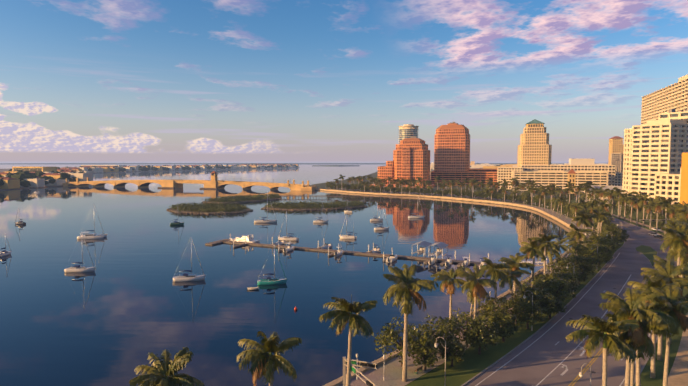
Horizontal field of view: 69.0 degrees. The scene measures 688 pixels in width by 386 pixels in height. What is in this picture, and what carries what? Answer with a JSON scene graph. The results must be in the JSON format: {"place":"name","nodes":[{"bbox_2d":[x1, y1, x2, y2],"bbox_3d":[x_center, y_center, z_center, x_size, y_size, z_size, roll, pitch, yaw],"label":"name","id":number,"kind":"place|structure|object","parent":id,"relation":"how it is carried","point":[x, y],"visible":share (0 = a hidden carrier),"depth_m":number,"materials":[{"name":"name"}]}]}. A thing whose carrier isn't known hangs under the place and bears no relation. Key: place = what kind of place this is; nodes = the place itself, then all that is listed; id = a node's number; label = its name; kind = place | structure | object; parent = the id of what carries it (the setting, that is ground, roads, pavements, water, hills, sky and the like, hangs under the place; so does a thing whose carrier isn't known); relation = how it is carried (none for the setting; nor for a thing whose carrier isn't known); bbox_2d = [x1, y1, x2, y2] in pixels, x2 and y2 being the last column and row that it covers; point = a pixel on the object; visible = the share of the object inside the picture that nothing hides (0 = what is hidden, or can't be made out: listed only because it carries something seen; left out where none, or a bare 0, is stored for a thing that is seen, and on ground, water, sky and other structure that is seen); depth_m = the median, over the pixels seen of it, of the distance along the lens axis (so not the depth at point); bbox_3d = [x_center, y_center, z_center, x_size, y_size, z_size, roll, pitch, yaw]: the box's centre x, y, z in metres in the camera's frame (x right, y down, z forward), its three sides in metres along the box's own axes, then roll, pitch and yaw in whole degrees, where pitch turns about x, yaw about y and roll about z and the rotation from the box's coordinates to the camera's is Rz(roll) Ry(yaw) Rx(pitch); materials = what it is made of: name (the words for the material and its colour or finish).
{"place":"outdoors","nodes":[
{"label":"outdoors","id":0,"kind":"place"},
{"bbox_2d":[0,167,299,189],"bbox_3d":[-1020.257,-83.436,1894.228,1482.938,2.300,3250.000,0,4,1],"label":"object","id":1,"kind":"object","parent":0,"point":[3,170],"visible":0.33,"depth_m":1744.03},
{"bbox_2d":[0,163,297,186],"bbox_3d":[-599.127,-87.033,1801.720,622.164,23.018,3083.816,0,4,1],"label":"island treeline","id":2,"kind":"object","parent":1,"relation":"on","point":[21,175],"visible":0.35,"depth_m":772.99,"materials":[{"name":"green plant"}]},
{"bbox_2d":[0,164,298,188],"bbox_3d":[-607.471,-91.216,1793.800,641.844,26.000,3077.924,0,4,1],"label":"island buildings","id":3,"kind":"structure","parent":1,"relation":"on","point":[11,183],"depth_m":909.12,"materials":[{"name":"beige"}]},
{"bbox_2d":[0,163,552,166],"bbox_3d":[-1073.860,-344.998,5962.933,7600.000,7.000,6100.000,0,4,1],"label":"sea","id":4,"kind":"structure","parent":0,"point":[233,163],"depth_m":6569.57,"materials":[{"name":"blue liquid"}]},
{"bbox_2d":[0,162,607,385],"bbox_3d":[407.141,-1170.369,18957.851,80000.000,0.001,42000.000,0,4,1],"label":"water","id":5,"kind":"structure","parent":0,"point":[121,311],"depth_m":172.69,"materials":[{"name":"blue liquid"}]},
{"bbox_2d":[64,232,95,271],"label":"white sloop","id":6,"kind":"object","parent":5,"relation":"on","point":[77,268],"visible":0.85,"depth_m":168.80,"materials":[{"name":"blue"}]},
{"bbox_2d":[77,206,106,238],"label":"sailboat","id":7,"kind":"object","parent":5,"relation":"in","point":[88,235],"visible":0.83,"depth_m":241.21,"materials":[{"name":"white plastic"}]},
{"bbox_2d":[62,171,316,190],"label":"arched bridge","id":8,"kind":"structure","parent":5,"relation":"on","point":[214,182],"depth_m":682.99,"materials":[{"name":"concrete"}]},
{"bbox_2d":[173,238,205,281],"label":"white sloop","id":9,"kind":"object","parent":5,"relation":"in","point":[185,277],"visible":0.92,"depth_m":156.24,"materials":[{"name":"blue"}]},
{"bbox_2d":[167,206,252,213],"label":"island rocks","id":10,"kind":"object","parent":5,"relation":"in","point":[195,212],"visible":0.44,"depth_m":360.34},
{"bbox_2d":[169,201,248,212],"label":"island mangroves","id":11,"kind":"object","parent":10,"relation":"on","point":[208,207],"visible":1,"depth_m":373.25,"materials":[{"name":"green plant"}]},
{"bbox_2d":[201,197,281,203],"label":"island rocks","id":12,"kind":"object","parent":5,"relation":"in","point":[252,200],"visible":0.31,"depth_m":456.58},
{"bbox_2d":[205,193,279,202],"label":"island mangroves","id":13,"kind":"object","parent":12,"relation":"on","point":[229,198],"visible":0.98,"depth_m":470.43,"materials":[{"name":"green plant"}]},
{"bbox_2d":[231,234,259,242],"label":"motorboat","id":14,"kind":"object","parent":5,"relation":"on","point":[249,239],"visible":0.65,"depth_m":228.46,"materials":[{"name":"grey plastic"}]},
{"bbox_2d":[254,195,276,222],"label":"white sloop","id":15,"kind":"object","parent":5,"relation":"in","point":[265,221],"visible":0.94,"depth_m":303.96,"materials":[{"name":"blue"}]},
{"bbox_2d":[257,245,287,284],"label":"sailboat","id":16,"kind":"object","parent":5,"relation":"in","point":[269,280],"visible":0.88,"depth_m":151.88,"materials":[{"name":"teal plastic"}]},
{"bbox_2d":[278,213,298,240],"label":"sailboat","id":17,"kind":"object","parent":5,"relation":"in","point":[289,238],"visible":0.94,"depth_m":236.07,"materials":[{"name":"white plastic"}]},
{"bbox_2d":[261,204,367,210],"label":"island rocks","id":18,"kind":"object","parent":5,"relation":"in","point":[322,208],"visible":0.48,"depth_m":389.14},
{"bbox_2d":[265,200,363,208],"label":"island mangroves","id":19,"kind":"object","parent":18,"relation":"on","point":[300,205],"visible":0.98,"depth_m":397.85,"materials":[{"name":"green plant"}]},
{"bbox_2d":[339,214,356,238],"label":"sailboat","id":20,"kind":"object","parent":5,"relation":"in","point":[347,236],"visible":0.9,"depth_m":241.10,"materials":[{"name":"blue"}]},
{"bbox_2d":[280,195,424,198],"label":"cove boardwalk","id":21,"kind":"structure","parent":5,"relation":"in","point":[310,196],"depth_m":504.08,"materials":[{"name":"brown wood"}]},
{"bbox_2d":[205,233,543,267],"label":"marina dock","id":22,"kind":"object","parent":5,"relation":"on","point":[425,244],"visible":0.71,"depth_m":198.00,"materials":[{"name":"grey"}]},
{"bbox_2d":[0,0,687,161],"label":"sky","id":23,"kind":"structure","parent":0,"point":[81,80],"materials":[{"name":"blue"}]},
{"bbox_2d":[343,357,376,385],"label":"signal gantry","id":24,"kind":"object","parent":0,"point":[370,365],"visible":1,"depth_m":71.38,"materials":[{"name":"white metal"}]},
{"bbox_2d":[398,124,418,143],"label":"round tower","id":25,"kind":"structure","parent":0,"point":[407,130],"depth_m":879.92,"materials":[{"name":"white paint"}]},
{"bbox_2d":[310,163,607,199],"bbox_3d":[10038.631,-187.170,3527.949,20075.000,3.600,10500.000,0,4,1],"label":"city ground","id":26,"kind":"structure","parent":0,"point":[323,185],"depth_m":678.83,"materials":[{"name":"green plant"}]},
{"bbox_2d":[370,138,435,187],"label":"high-rise building","id":27,"kind":"structure","parent":26,"relation":"on","point":[411,158],"depth_m":687.35,"materials":[{"name":"pink stone"}]},
{"bbox_2d":[315,188,584,385],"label":"seawall cap","id":28,"kind":"object","parent":26,"relation":"on","point":[339,380],"visible":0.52,"depth_m":311.98,"materials":[{"name":"concrete"}]},
{"bbox_2d":[430,123,496,185],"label":"high-rise building","id":29,"kind":"structure","parent":26,"relation":"on","point":[451,151],"depth_m":726.58,"materials":[{"name":"pink stone"}]},
{"bbox_2d":[339,188,676,385],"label":"kerbs","id":30,"kind":"structure","parent":26,"relation":"on","point":[504,356],"depth_m":101.14,"materials":[{"name":"grey concrete"}]},
{"bbox_2d":[333,188,687,385],"bbox_3d":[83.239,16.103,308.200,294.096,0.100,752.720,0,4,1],"label":"verge grass","id":31,"kind":"structure","parent":26,"relation":"on","point":[472,364],"depth_m":92.86,"materials":[{"name":"green plant"}]},
{"bbox_2d":[237,331,301,385],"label":"royal palm","id":32,"kind":"object","parent":31,"relation":"on","point":[264,358],"visible":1,"depth_m":56.16,"materials":[{"name":"green plant"}]},
{"bbox_2d":[439,338,467,366],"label":"shade tree","id":33,"kind":"object","parent":31,"relation":"on","point":[456,348],"visible":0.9,"depth_m":86.07,"materials":[{"name":"green plant"}]},
{"bbox_2d":[459,316,498,354],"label":"shade tree","id":34,"kind":"object","parent":31,"relation":"on","point":[480,330],"visible":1,"depth_m":91.18,"materials":[{"name":"green plant"}]},
{"bbox_2d":[489,313,521,341],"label":"shade tree","id":35,"kind":"object","parent":31,"relation":"on","point":[508,320],"visible":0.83,"depth_m":97.74,"materials":[{"name":"green plant"}]},
{"bbox_2d":[497,294,539,323],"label":"shade tree","id":36,"kind":"object","parent":31,"relation":"on","point":[510,303],"visible":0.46,"depth_m":108.04,"materials":[{"name":"green plant"}]},
{"bbox_2d":[513,285,537,302],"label":"shade tree","id":37,"kind":"object","parent":31,"relation":"on","point":[526,289],"visible":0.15,"depth_m":117.82,"materials":[{"name":"green plant"}]},
{"bbox_2d":[510,297,545,328],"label":"shade tree","id":38,"kind":"object","parent":31,"relation":"on","point":[527,306],"visible":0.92,"depth_m":105.06,"materials":[{"name":"green plant"}]},
{"bbox_2d":[515,273,559,296],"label":"shade tree","id":39,"kind":"object","parent":31,"relation":"on","point":[535,281],"visible":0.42,"depth_m":121.16,"materials":[{"name":"green plant"}]},
{"bbox_2d":[521,286,556,314],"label":"shade tree","id":40,"kind":"object","parent":31,"relation":"on","point":[540,293],"visible":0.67,"depth_m":110.92,"materials":[{"name":"green plant"}]},
{"bbox_2d":[539,297,566,318],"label":"shade tree","id":41,"kind":"object","parent":31,"relation":"on","point":[559,306],"visible":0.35,"depth_m":111.67,"materials":[{"name":"green plant"}]},
{"bbox_2d":[541,276,570,304],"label":"shade tree","id":42,"kind":"object","parent":31,"relation":"on","point":[560,295],"visible":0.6,"depth_m":119.07,"materials":[{"name":"green plant"}]},
{"bbox_2d":[542,254,579,273],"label":"shade tree","id":43,"kind":"object","parent":31,"relation":"on","point":[559,261],"visible":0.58,"depth_m":144.26,"materials":[{"name":"green plant"}]},
{"bbox_2d":[546,274,575,303],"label":"shade tree","id":44,"kind":"object","parent":31,"relation":"on","point":[573,293],"visible":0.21,"depth_m":123.24,"materials":[{"name":"green plant"}]},
{"bbox_2d":[557,271,578,296],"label":"shade tree","id":45,"kind":"object","parent":31,"relation":"on","point":[565,275],"visible":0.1,"depth_m":131.18,"materials":[{"name":"green plant"}]},
{"bbox_2d":[553,253,588,269],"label":"shade tree","id":46,"kind":"object","parent":31,"relation":"on","point":[582,261],"visible":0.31,"depth_m":149.20,"materials":[{"name":"green plant"}]},
{"bbox_2d":[558,265,583,284],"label":"shade tree","id":47,"kind":"object","parent":31,"relation":"on","point":[575,271],"visible":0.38,"depth_m":138.50,"materials":[{"name":"green plant"}]},
{"bbox_2d":[570,245,603,265],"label":"shade tree","id":48,"kind":"object","parent":31,"relation":"on","point":[578,252],"visible":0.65,"depth_m":158.09,"materials":[{"name":"green plant"}]},
{"bbox_2d":[576,254,602,278],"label":"shade tree","id":49,"kind":"object","parent":31,"relation":"on","point":[591,266],"visible":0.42,"depth_m":149.54,"materials":[{"name":"green plant"}]},
{"bbox_2d":[586,231,604,245],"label":"shade tree","id":50,"kind":"object","parent":31,"relation":"on","point":[592,236],"visible":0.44,"depth_m":192.22,"materials":[{"name":"green plant"}]},
{"bbox_2d":[590,244,612,265],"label":"shade tree","id":51,"kind":"object","parent":31,"relation":"on","point":[602,250],"visible":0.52,"depth_m":167.18,"materials":[{"name":"green plant"}]},
{"bbox_2d":[565,315,639,385],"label":"royal palm","id":52,"kind":"object","parent":31,"relation":"on","point":[615,345],"visible":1,"depth_m":60.52,"materials":[{"name":"green plant"}]},
{"bbox_2d":[591,237,618,251],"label":"shade tree","id":53,"kind":"object","parent":31,"relation":"on","point":[607,243],"visible":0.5,"depth_m":181.68,"materials":[{"name":"green plant"}]},
{"bbox_2d":[599,227,620,240],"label":"shade tree","id":54,"kind":"object","parent":31,"relation":"on","point":[610,234],"visible":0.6,"depth_m":199.14,"materials":[{"name":"green plant"}]},
{"bbox_2d":[612,187,625,217],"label":"royal palm","id":55,"kind":"object","parent":31,"relation":"on","point":[616,193],"visible":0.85,"depth_m":311.54,"materials":[{"name":"green plant"}]},
{"bbox_2d":[598,288,673,385],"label":"royal palm","id":56,"kind":"object","parent":31,"relation":"on","point":[634,303],"visible":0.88,"depth_m":65.54,"materials":[{"name":"green plant"}]},
{"bbox_2d":[602,302,672,385],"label":"royal palm","id":57,"kind":"object","parent":31,"relation":"on","point":[648,346],"visible":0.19,"depth_m":65.15,"materials":[{"name":"green plant"}]},
{"bbox_2d":[606,302,669,385],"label":"royal palm","id":58,"kind":"object","parent":31,"relation":"on","point":[653,305],"visible":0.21,"depth_m":74.23,"materials":[{"name":"green plant"}]},
{"bbox_2d":[637,195,653,226],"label":"royal palm","id":59,"kind":"object","parent":31,"relation":"on","point":[645,200],"visible":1,"depth_m":271.43,"materials":[{"name":"green plant"}]},
{"bbox_2d":[626,275,682,377],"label":"royal palm","id":60,"kind":"object","parent":31,"relation":"on","point":[656,283],"visible":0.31,"depth_m":82.14,"materials":[{"name":"green plant"}]},
{"bbox_2d":[648,198,662,231],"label":"royal palm","id":61,"kind":"object","parent":31,"relation":"on","point":[657,207],"visible":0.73,"depth_m":252.24,"materials":[{"name":"green plant"}]},
{"bbox_2d":[632,279,687,360],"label":"royal palm","id":62,"kind":"object","parent":31,"relation":"on","point":[659,351],"visible":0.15,"depth_m":89.47,"materials":[{"name":"green plant"}]},
{"bbox_2d":[640,259,687,343],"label":"royal palm","id":63,"kind":"object","parent":31,"relation":"on","point":[672,271],"visible":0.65,"depth_m":97.13,"materials":[{"name":"green plant"}]},
{"bbox_2d":[654,198,675,233],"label":"royal palm","id":64,"kind":"object","parent":31,"relation":"on","point":[663,203],"visible":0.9,"depth_m":240.70,"materials":[{"name":"green plant"}]},
{"bbox_2d":[650,255,687,278],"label":"royal palm","id":65,"kind":"object","parent":31,"relation":"on","point":[663,262],"visible":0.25,"depth_m":107.30,"materials":[{"name":"green plant"}]},
{"bbox_2d":[660,223,687,275],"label":"royal palm","id":66,"kind":"object","parent":31,"relation":"on","point":[680,240],"visible":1,"depth_m":115.09,"materials":[{"name":"green plant"}]},
{"bbox_2d":[666,244,687,276],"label":"royal palm","id":67,"kind":"object","parent":31,"relation":"on","point":[682,261],"visible":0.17,"depth_m":122.27,"materials":[{"name":"green plant"}]},
{"bbox_2d":[674,205,687,219],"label":"royal palm","id":68,"kind":"object","parent":31,"relation":"on","point":[683,209],"visible":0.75,"depth_m":177.25,"materials":[{"name":"green plant"}]},
{"bbox_2d":[430,159,607,172],"bbox_3d":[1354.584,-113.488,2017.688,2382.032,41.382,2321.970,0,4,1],"label":"building","id":69,"kind":"structure","parent":26,"relation":"on","point":[571,162],"depth_m":1142.76,"materials":[{"name":"beige concrete"}]},
{"bbox_2d":[517,119,551,166],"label":"high-rise building","id":70,"kind":"structure","parent":26,"relation":"on","point":[534,147],"depth_m":653.99,"materials":[{"name":"beige concrete"}]},
{"bbox_2d":[497,165,622,191],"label":"midrise blocks","id":71,"kind":"structure","parent":26,"relation":"on","point":[546,175],"depth_m":619.71,"materials":[{"name":"white paint"}]},
{"bbox_2d":[567,169,575,193],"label":"building","id":72,"kind":"structure","parent":26,"relation":"on","point":[571,173],"depth_m":549.90,"materials":[{"name":"beige paint"}]},
{"bbox_2d":[583,185,621,203],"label":"white pavilion","id":73,"kind":"structure","parent":26,"relation":"on","point":[606,187],"depth_m":422.02,"materials":[{"name":"paint"}]},
{"bbox_2d":[608,136,623,171],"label":"high-rise building","id":74,"kind":"structure","parent":26,"relation":"on","point":[616,150],"depth_m":827.29,"materials":[{"name":"paint"}]},
{"bbox_2d":[622,111,687,208],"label":"white office block","id":75,"kind":"structure","parent":26,"relation":"on","point":[652,148],"depth_m":374.48,"materials":[{"name":"paint"}]},
{"bbox_2d":[641,74,687,124],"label":"high-rise building","id":76,"kind":"structure","parent":26,"relation":"on","point":[655,104],"depth_m":488.57,"materials":[{"name":"white paint"}]},
{"bbox_2d":[653,168,680,213],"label":"hotel wing","id":77,"kind":"structure","parent":26,"relation":"on","point":[666,186],"depth_m":334.62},
{"bbox_2d":[680,153,687,204],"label":"yellow apartments","id":78,"kind":"structure","parent":26,"relation":"on","point":[684,183],"depth_m":284.35,"materials":[{"name":"paint"}]},
{"bbox_2d":[329,189,595,385],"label":"promenade paving","id":79,"kind":"structure","parent":0,"point":[390,370],"depth_m":86.09,"materials":[{"name":"beige concrete"}]},
{"bbox_2d":[129,347,204,385],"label":"royal palm","id":80,"kind":"object","parent":79,"relation":"on","point":[161,369],"visible":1,"depth_m":50.36,"materials":[{"name":"green plant"}]},
{"bbox_2d":[319,294,377,385],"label":"royal palm","id":81,"kind":"object","parent":79,"relation":"on","point":[343,315],"visible":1,"depth_m":68.60,"materials":[{"name":"green plant"}]},
{"bbox_2d":[373,317,436,366],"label":"shade tree","id":82,"kind":"object","parent":79,"relation":"on","point":[392,335],"visible":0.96,"depth_m":85.10,"materials":[{"name":"green plant"}]},
{"bbox_2d":[382,264,438,381],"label":"royal palm","id":83,"kind":"object","parent":79,"relation":"on","point":[409,285],"visible":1,"depth_m":79.13,"materials":[{"name":"green plant"}]},
{"bbox_2d":[411,338,441,369],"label":"shade tree","id":84,"kind":"object","parent":79,"relation":"on","point":[428,360],"visible":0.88,"depth_m":83.87,"materials":[{"name":"green plant"}]},
{"bbox_2d":[418,313,462,353],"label":"shade tree","id":85,"kind":"object","parent":79,"relation":"on","point":[440,329],"visible":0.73,"depth_m":91.15,"materials":[{"name":"green plant"}]},
{"bbox_2d":[430,266,466,319],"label":"royal palm","id":86,"kind":"object","parent":79,"relation":"on","point":[447,280],"visible":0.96,"depth_m":106.13,"materials":[{"name":"green plant"}]},
{"bbox_2d":[446,309,494,346],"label":"shade tree","id":87,"kind":"object","parent":79,"relation":"on","point":[462,317],"visible":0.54,"depth_m":94.93,"materials":[{"name":"green plant"}]},
{"bbox_2d":[461,284,489,314],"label":"palm tree","id":88,"kind":"object","parent":79,"relation":"on","point":[472,299],"visible":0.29,"depth_m":112.79,"materials":[{"name":"green plant"}]},
{"bbox_2d":[456,264,497,318],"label":"royal palm","id":89,"kind":"object","parent":79,"relation":"on","point":[473,284],"visible":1,"depth_m":99.98,"materials":[{"name":"green plant"}]},
{"bbox_2d":[471,295,507,324],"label":"shade tree","id":90,"kind":"object","parent":79,"relation":"on","point":[488,308],"visible":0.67,"depth_m":102.03,"materials":[{"name":"green plant"}]},
{"bbox_2d":[479,257,509,310],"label":"royal palm","id":91,"kind":"object","parent":79,"relation":"on","point":[494,273],"visible":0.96,"depth_m":107.27,"materials":[{"name":"green plant"}]},
{"bbox_2d":[490,268,529,308],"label":"palm tree","id":92,"kind":"object","parent":79,"relation":"on","point":[509,275],"visible":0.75,"depth_m":112.57,"materials":[{"name":"green plant"}]},
{"bbox_2d":[498,253,534,297],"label":"royal palm","id":93,"kind":"object","parent":79,"relation":"on","point":[515,264],"visible":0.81,"depth_m":127.00,"materials":[{"name":"green plant"}]},
{"bbox_2d":[519,238,550,285],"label":"royal palm","id":94,"kind":"object","parent":79,"relation":"on","point":[533,252],"visible":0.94,"depth_m":127.81,"materials":[{"name":"green plant"}]},
{"bbox_2d":[527,233,558,274],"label":"royal palm","id":95,"kind":"object","parent":79,"relation":"on","point":[544,239],"visible":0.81,"depth_m":139.79,"materials":[{"name":"green plant"}]},
{"bbox_2d":[537,241,559,274],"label":"palm tree","id":96,"kind":"object","parent":79,"relation":"on","point":[550,251],"visible":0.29,"depth_m":145.84,"materials":[{"name":"green plant"}]},
{"bbox_2d":[548,236,571,257],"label":"palm tree","id":97,"kind":"object","parent":79,"relation":"on","point":[564,247],"visible":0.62,"depth_m":156.46,"materials":[{"name":"green plant"}]},
{"bbox_2d":[564,238,589,253],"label":"palm tree","id":98,"kind":"object","parent":79,"relation":"on","point":[575,243],"visible":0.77,"depth_m":163.45,"materials":[{"name":"green plant"}]},
{"bbox_2d":[566,223,592,243],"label":"royal palm","id":99,"kind":"object","parent":79,"relation":"on","point":[578,235],"visible":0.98,"depth_m":176.57,"materials":[{"name":"green plant"}]},
{"bbox_2d":[570,213,594,243],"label":"royal palm","id":100,"kind":"object","parent":79,"relation":"on","point":[586,222],"visible":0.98,"depth_m":190.05,"materials":[{"name":"green plant"}]},
{"bbox_2d":[576,206,597,236],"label":"royal palm","id":101,"kind":"object","parent":79,"relation":"on","point":[584,211],"visible":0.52,"depth_m":197.96,"materials":[{"name":"green plant"}]},
{"bbox_2d":[591,207,611,235],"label":"royal palm","id":102,"kind":"object","parent":79,"relation":"on","point":[598,213],"visible":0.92,"depth_m":206.10,"materials":[{"name":"green plant"}]},
{"bbox_2d":[595,199,614,229],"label":"royal palm","id":103,"kind":"object","parent":79,"relation":"on","point":[603,204],"visible":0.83,"depth_m":228.17,"materials":[{"name":"green plant"}]},
{"bbox_2d":[343,189,657,385],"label":"flagler road","id":104,"kind":"structure","parent":0,"point":[538,360],"depth_m":92.63,"materials":[{"name":"grey asphalt"}]},
{"bbox_2d":[360,190,651,385],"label":"road markings","id":105,"kind":"object","parent":104,"relation":"on","point":[559,341],"visible":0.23,"depth_m":92.62,"materials":[{"name":"white paint"}]},
{"bbox_2d":[415,192,687,385],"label":"sidewalk","id":106,"kind":"structure","parent":0,"point":[678,375],"depth_m":87.79,"materials":[{"name":"concrete"}]},
{"bbox_2d":[647,286,687,385],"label":"royal palm","id":107,"kind":"object","parent":106,"relation":"on","point":[672,306],"visible":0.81,"depth_m":72.65,"materials":[{"name":"green plant"}]},
{"bbox_2d":[615,228,676,277],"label":"junction road","id":108,"kind":"structure","parent":0,"point":[632,260],"depth_m":193.84,"materials":[{"name":"grey asphalt"}]},
{"bbox_2d":[635,245,657,266],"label":"island grass","id":109,"kind":"structure","parent":108,"relation":"on","point":[648,252],"depth_m":195.09,"materials":[{"name":"green plant"}]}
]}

